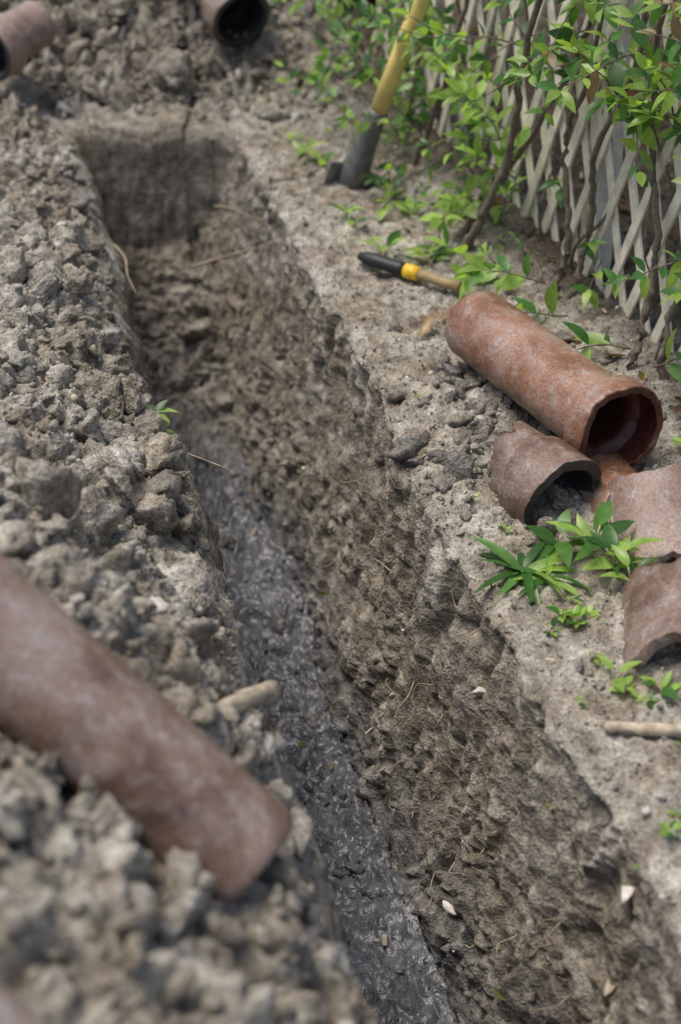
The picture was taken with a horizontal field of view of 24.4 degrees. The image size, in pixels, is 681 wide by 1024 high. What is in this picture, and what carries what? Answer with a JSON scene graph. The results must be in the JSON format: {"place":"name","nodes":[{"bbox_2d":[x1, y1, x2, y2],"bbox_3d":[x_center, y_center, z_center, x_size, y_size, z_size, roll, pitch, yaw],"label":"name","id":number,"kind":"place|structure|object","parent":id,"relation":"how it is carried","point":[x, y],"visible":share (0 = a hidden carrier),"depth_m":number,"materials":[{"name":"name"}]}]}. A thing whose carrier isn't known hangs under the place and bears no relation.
{"place":"outdoors","nodes":[
{"label":"outdoors","id":0,"kind":"place"},
{"bbox_2d":[0,0,680,1023],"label":"ground","id":1,"kind":"structure","parent":0,"point":[146,174],"depth_m":2.77,"materials":[{"name":"soil"}]},
{"bbox_2d":[0,985,45,1023],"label":"clay drain pipe","id":2,"kind":"object","parent":1,"relation":"on","point":[14,1009],"visible":1,"depth_m":1.23,"materials":[{"name":"ceramic"}]},
{"bbox_2d":[0,0,55,81],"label":"clay drain pipe","id":3,"kind":"object","parent":1,"relation":"on","point":[27,29],"visible":1,"depth_m":3.94,"materials":[{"name":"ceramic"}]},
{"bbox_2d":[43,373,79,402],"bbox_3d":[-0.466,-0.205,2.587,0.020,0.028,0.111,-28,44,-34],"label":"wooden stick","id":4,"kind":"object","parent":1,"relation":"on","point":[74,397],"visible":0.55,"depth_m":2.56,"materials":[{"name":"beige wood"}]},
{"bbox_2d":[0,554,293,906],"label":"clay drain pipe","id":5,"kind":"object","parent":1,"relation":"on","point":[79,699],"visible":0.91,"depth_m":1.63,"materials":[{"name":"ceramic"}]},
{"bbox_2d":[149,596,168,615],"bbox_3d":[-0.241,0.124,2.067,0.036,0.024,0.027,0,35,0],"label":"stone chip","id":6,"kind":"object","parent":1,"relation":"on","point":[161,603],"visible":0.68,"depth_m":2.06,"materials":[{"name":"white stone"}]},
{"bbox_2d":[146,400,179,422],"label":"weed plant","id":7,"kind":"object","parent":1,"relation":"on","point":[159,407],"visible":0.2,"depth_m":2.76,"materials":[{"name":"green plant"}]},
{"bbox_2d":[167,419,176,433],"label":"weed plant","id":8,"kind":"object","parent":1,"relation":"on","point":[170,431],"visible":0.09,"depth_m":2.79,"materials":[{"name":"green plant"}]},
{"bbox_2d":[195,0,269,46],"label":"clay drain pipe","id":9,"kind":"object","parent":1,"relation":"on","point":[222,18],"visible":1,"depth_m":4.16,"materials":[{"name":"ceramic"}]},
{"bbox_2d":[198,680,281,712],"bbox_3d":[-0.145,0.246,1.991,0.031,0.215,0.312,12,37,16],"label":"wooden stick","id":10,"kind":"object","parent":1,"relation":"on","point":[264,692],"visible":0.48,"depth_m":2.06,"materials":[{"name":"beige wood"}]},
{"bbox_2d":[287,129,304,139],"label":"weed plant","id":11,"kind":"object","parent":1,"relation":"on","point":[290,136],"visible":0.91,"depth_m":3.93,"materials":[{"name":"green plant"}]},
{"bbox_2d":[292,137,322,159],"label":"weed plant","id":12,"kind":"object","parent":1,"relation":"on","point":[300,147],"visible":0.98,"depth_m":3.83,"materials":[{"name":"green plant"}]},
{"bbox_2d":[307,147,336,167],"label":"weed plant","id":13,"kind":"object","parent":1,"relation":"on","point":[324,159],"visible":1,"depth_m":3.78,"materials":[{"name":"green plant"}]},
{"bbox_2d":[3,0,670,945],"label":"wood chips","id":14,"kind":"object","parent":1,"relation":"on","point":[321,478],"visible":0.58,"depth_m":3.08,"materials":[{"name":"beige wood"}]},
{"bbox_2d":[3,0,674,1023],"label":"roots","id":15,"kind":"object","parent":1,"relation":"on","point":[337,538],"visible":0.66,"depth_m":2.89,"materials":[{"name":"plant"}]},
{"bbox_2d":[0,0,680,1023],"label":"soil clods","id":16,"kind":"object","parent":1,"relation":"on","point":[60,492],"visible":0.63,"depth_m":2.50,"materials":[{"name":"soil"}]},
{"bbox_2d":[326,204,363,217],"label":"weed plant","id":17,"kind":"object","parent":1,"relation":"on","point":[349,209],"visible":1,"depth_m":3.51,"materials":[{"name":"green plant"}]},
{"bbox_2d":[347,217,368,227],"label":"weed plant","id":18,"kind":"object","parent":1,"relation":"on","point":[351,222],"visible":1,"depth_m":3.48,"materials":[{"name":"green plant"}]},
{"bbox_2d":[58,24,676,977],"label":"pebbles","id":19,"kind":"object","parent":1,"relation":"on","point":[654,466],"visible":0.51,"depth_m":3.08,"materials":[{"name":"stone"}]},
{"bbox_2d":[323,0,430,190],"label":"shovel","id":20,"kind":"object","parent":1,"relation":"on","point":[352,167],"visible":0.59,"depth_m":3.59,"materials":[{"name":"wood"}]},
{"bbox_2d":[358,230,405,256],"bbox_3d":[0.099,-0.572,3.383,0.104,0.053,0.089,-29,44,-35],"label":"weed plant","id":21,"kind":"object","parent":1,"relation":"on","point":[393,238],"visible":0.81,"depth_m":3.38,"materials":[{"name":"green plant"}]},
{"bbox_2d":[378,172,404,195],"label":"weed plant","id":22,"kind":"object","parent":1,"relation":"on","point":[389,185],"visible":0.88,"depth_m":3.64,"materials":[{"name":"green plant"}]},
{"bbox_2d":[357,252,462,292],"bbox_3d":[0.142,-0.503,3.295,0.251,0.032,0.031,22,41,28],"label":"cold chisel","id":23,"kind":"object","parent":1,"relation":"on","point":[394,266],"visible":1,"depth_m":3.29,"materials":[{"name":"black rubber"}]},
{"bbox_2d":[390,196,430,216],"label":"weed plant","id":24,"kind":"object","parent":1,"relation":"on","point":[405,207],"visible":0.9,"depth_m":3.56,"materials":[{"name":"green plant"}]},
{"bbox_2d":[402,245,449,263],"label":"weed plant","id":25,"kind":"object","parent":1,"relation":"on","point":[419,251],"visible":0.95,"depth_m":3.37,"materials":[{"name":"green plant"}]},
{"bbox_2d":[417,241,454,259],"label":"weed plant","id":26,"kind":"object","parent":1,"relation":"on","point":[427,246],"visible":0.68,"depth_m":3.40,"materials":[{"name":"green plant"}]},
{"bbox_2d":[196,0,680,1000],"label":"fallen leaves","id":27,"kind":"object","parent":1,"relation":"on","point":[424,328],"visible":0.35,"depth_m":3.09,"materials":[{"name":"beige plant"}]},
{"bbox_2d":[442,900,456,915],"bbox_3d":[0.176,0.642,2.547,0.015,0.018,0.032,-27,43,-33],"label":"stone chip","id":28,"kind":"object","parent":1,"relation":"on","point":[448,907],"visible":1,"depth_m":2.54,"materials":[{"name":"white stone"}]},
{"bbox_2d":[439,208,464,220],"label":"weed plant","id":29,"kind":"object","parent":1,"relation":"on","point":[451,211],"visible":0.16,"depth_m":3.49,"materials":[{"name":"green plant"}]},
{"bbox_2d":[471,687,485,695],"bbox_3d":[0.217,0.282,2.470,0.028,0.017,0.013,11,36,15],"label":"stone chip","id":30,"kind":"object","parent":1,"relation":"on","point":[479,691],"visible":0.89,"depth_m":2.46,"materials":[{"name":"white stone"}]},
{"bbox_2d":[501,523,511,533],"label":"weed plant","id":31,"kind":"object","parent":1,"relation":"on","point":[504,527],"visible":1,"depth_m":2.56,"materials":[{"name":"green plant"}]},
{"bbox_2d":[472,536,577,604],"bbox_3d":[0.298,0.101,2.470,0.188,0.063,0.180,0,35,0],"label":"weed plant","id":32,"kind":"object","parent":1,"relation":"on","point":[534,558],"visible":0.86,"depth_m":2.48,"materials":[{"name":"green plant"}]},
{"bbox_2d":[372,0,680,357],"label":"lattice fence","id":33,"kind":"object","parent":1,"relation":"on","point":[612,175],"visible":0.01,"depth_m":3.15,"materials":[{"name":"beige paint"}]},
{"bbox_2d":[268,0,680,381],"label":"climbing vine","id":34,"kind":"object","parent":33,"relation":"attached to","point":[623,92],"visible":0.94,"depth_m":3.12,"materials":[{"name":"green plant"}]},
{"bbox_2d":[488,421,601,525],"bbox_3d":[0.324,-0.072,2.632,0.162,0.130,0.178,-20,42,-27],"label":"broken pipe socket","id":35,"kind":"object","parent":1,"relation":"on","point":[529,464],"visible":0.97,"depth_m":2.58,"materials":[{"name":"ceramic"}]},
{"bbox_2d":[503,554,593,597],"bbox_3d":[0.314,0.109,2.455,0.113,0.029,0.134,-19,39,-25],"label":"weed plant","id":36,"kind":"object","parent":1,"relation":"on","point":[539,580],"visible":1,"depth_m":2.45,"materials":[{"name":"green plant"}]},
{"bbox_2d":[542,616,561,636],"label":"weed plant","id":37,"kind":"object","parent":1,"relation":"on","point":[554,620],"visible":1,"depth_m":2.36,"materials":[{"name":"green plant"}]},
{"bbox_2d":[445,291,662,466],"bbox_3d":[0.363,-0.245,2.809,0.174,0.174,0.482,-16,36,-22],"label":"clay drain pipe","id":38,"kind":"object","parent":1,"relation":"on","point":[569,394],"visible":0.96,"depth_m":2.72,"materials":[{"name":"ceramic"}]},
{"bbox_2d":[526,509,584,567],"bbox_3d":[0.357,0.051,2.506,0.070,0.057,0.126,-16,38,-21],"label":"weed plant","id":39,"kind":"object","parent":1,"relation":"on","point":[564,550],"visible":0.94,"depth_m":2.52,"materials":[{"name":"green plant"}]},
{"bbox_2d":[545,605,577,622],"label":"weed plant","id":40,"kind":"object","parent":1,"relation":"on","point":[557,610],"visible":1,"depth_m":2.38,"materials":[{"name":"green plant"}]},
{"bbox_2d":[562,604,587,628],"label":"weed plant","id":41,"kind":"object","parent":1,"relation":"on","point":[575,622],"visible":1,"depth_m":2.38,"materials":[{"name":"green plant"}]},
{"bbox_2d":[567,595,584,604],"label":"weed plant","id":42,"kind":"object","parent":1,"relation":"on","point":[575,600],"visible":1,"depth_m":2.42,"materials":[{"name":"green plant"}]},
{"bbox_2d":[576,695,584,707],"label":"weed plant","id":43,"kind":"object","parent":1,"relation":"on","point":[580,699],"visible":1,"depth_m":2.24,"materials":[{"name":"green plant"}]},
{"bbox_2d":[579,603,600,617],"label":"weed plant","id":44,"kind":"object","parent":1,"relation":"on","point":[589,609],"visible":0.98,"depth_m":2.40,"materials":[{"name":"green plant"}]},
{"bbox_2d":[545,500,638,561],"bbox_3d":[0.410,0.042,2.487,0.137,0.078,0.120,-16,38,-21],"label":"weed plant","id":45,"kind":"object","parent":1,"relation":"on","point":[602,516],"visible":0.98,"depth_m":2.50,"materials":[{"name":"green plant"}]},
{"bbox_2d":[589,651,604,666],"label":"weed plant","id":46,"kind":"object","parent":1,"relation":"on","point":[596,661],"visible":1,"depth_m":2.29,"materials":[{"name":"green plant"}]},
{"bbox_2d":[521,0,679,13],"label":"hedge","id":47,"kind":"object","parent":1,"relation":"on","point":[580,5],"visible":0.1,"depth_m":4.23,"materials":[{"name":"green plant"}]},
{"bbox_2d":[578,452,636,513],"bbox_3d":[0.450,-0.051,2.655,0.124,0.052,0.144,-13,37,-18],"label":"pipe shard","id":48,"kind":"object","parent":1,"relation":"on","point":[612,465],"visible":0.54,"depth_m":2.63,"materials":[{"name":"ceramic"}]},
{"bbox_2d":[595,654,642,692],"bbox_3d":[0.388,0.238,2.255,0.072,0.039,0.064,14,37,19],"label":"weed plant","id":49,"kind":"object","parent":1,"relation":"on","point":[618,682],"visible":1,"depth_m":2.26,"materials":[{"name":"green plant"}]},
{"bbox_2d":[608,675,636,697],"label":"weed plant","id":50,"kind":"object","parent":1,"relation":"on","point":[628,679],"visible":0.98,"depth_m":2.24,"materials":[{"name":"green plant"}]},
{"bbox_2d":[581,522,664,572],"bbox_3d":[0.422,0.071,2.457,0.134,0.066,0.104,-28,44,-34],"label":"weed plant","id":51,"kind":"object","parent":1,"relation":"on","point":[608,539],"visible":0.77,"depth_m":2.46,"materials":[{"name":"green plant"}]},
{"bbox_2d":[621,886,634,903],"bbox_3d":[0.381,0.505,2.087,0.018,0.021,0.040,7,36,10],"label":"stone chip","id":52,"kind":"object","parent":1,"relation":"on","point":[627,892],"visible":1,"depth_m":2.08,"materials":[{"name":"white stone"}]},
{"bbox_2d":[598,544,658,578],"bbox_3d":[0.446,0.093,2.436,0.080,0.046,0.083,15,38,20],"label":"weed plant","id":53,"kind":"object","parent":1,"relation":"on","point":[622,555],"visible":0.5,"depth_m":2.44,"materials":[{"name":"green plant"}]},
{"bbox_2d":[604,721,680,737],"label":"wooden stick","id":54,"kind":"object","parent":1,"relation":"on","point":[654,729],"visible":1,"depth_m":2.16,"materials":[{"name":"beige wood"}]},
{"bbox_2d":[608,463,680,565],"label":"pipe shard","id":55,"kind":"object","parent":1,"relation":"on","point":[648,503],"visible":0.72,"depth_m":2.52,"materials":[{"name":"ceramic"}]},
{"bbox_2d":[642,806,650,817],"bbox_3d":[0.401,0.396,2.073,0.012,0.023,0.012,0,35,0],"label":"stone chip","id":56,"kind":"object","parent":1,"relation":"on","point":[646,811],"visible":1,"depth_m":2.07,"materials":[{"name":"white stone"}]},
{"bbox_2d":[635,693,660,707],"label":"weed plant","id":57,"kind":"object","parent":1,"relation":"on","point":[649,698],"visible":1,"depth_m":2.22,"materials":[{"name":"green plant"}]},
{"bbox_2d":[622,557,680,669],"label":"pipe shard","id":58,"kind":"object","parent":1,"relation":"on","point":[651,601],"visible":1,"depth_m":2.31,"materials":[{"name":"ceramic"}]},
{"bbox_2d":[638,670,680,700],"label":"weed plant","id":59,"kind":"object","parent":1,"relation":"on","point":[668,689],"visible":0.93,"depth_m":2.24,"materials":[{"name":"green plant"}]},
{"bbox_2d":[658,819,680,838],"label":"weed plant","id":60,"kind":"object","parent":1,"relation":"on","point":[665,830],"visible":1,"depth_m":2.03,"materials":[{"name":"green plant"}]},
{"bbox_2d":[667,806,680,817],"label":"weed plant","id":61,"kind":"object","parent":1,"relation":"on","point":[678,812],"visible":0.89,"depth_m":2.06,"materials":[{"name":"green plant"}]},
{"bbox_2d":[671,437,680,445],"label":"weed plant","id":62,"kind":"object","parent":1,"relation":"on","point":[677,440],"visible":1,"depth_m":2.72,"materials":[{"name":"green plant"}]}
]}

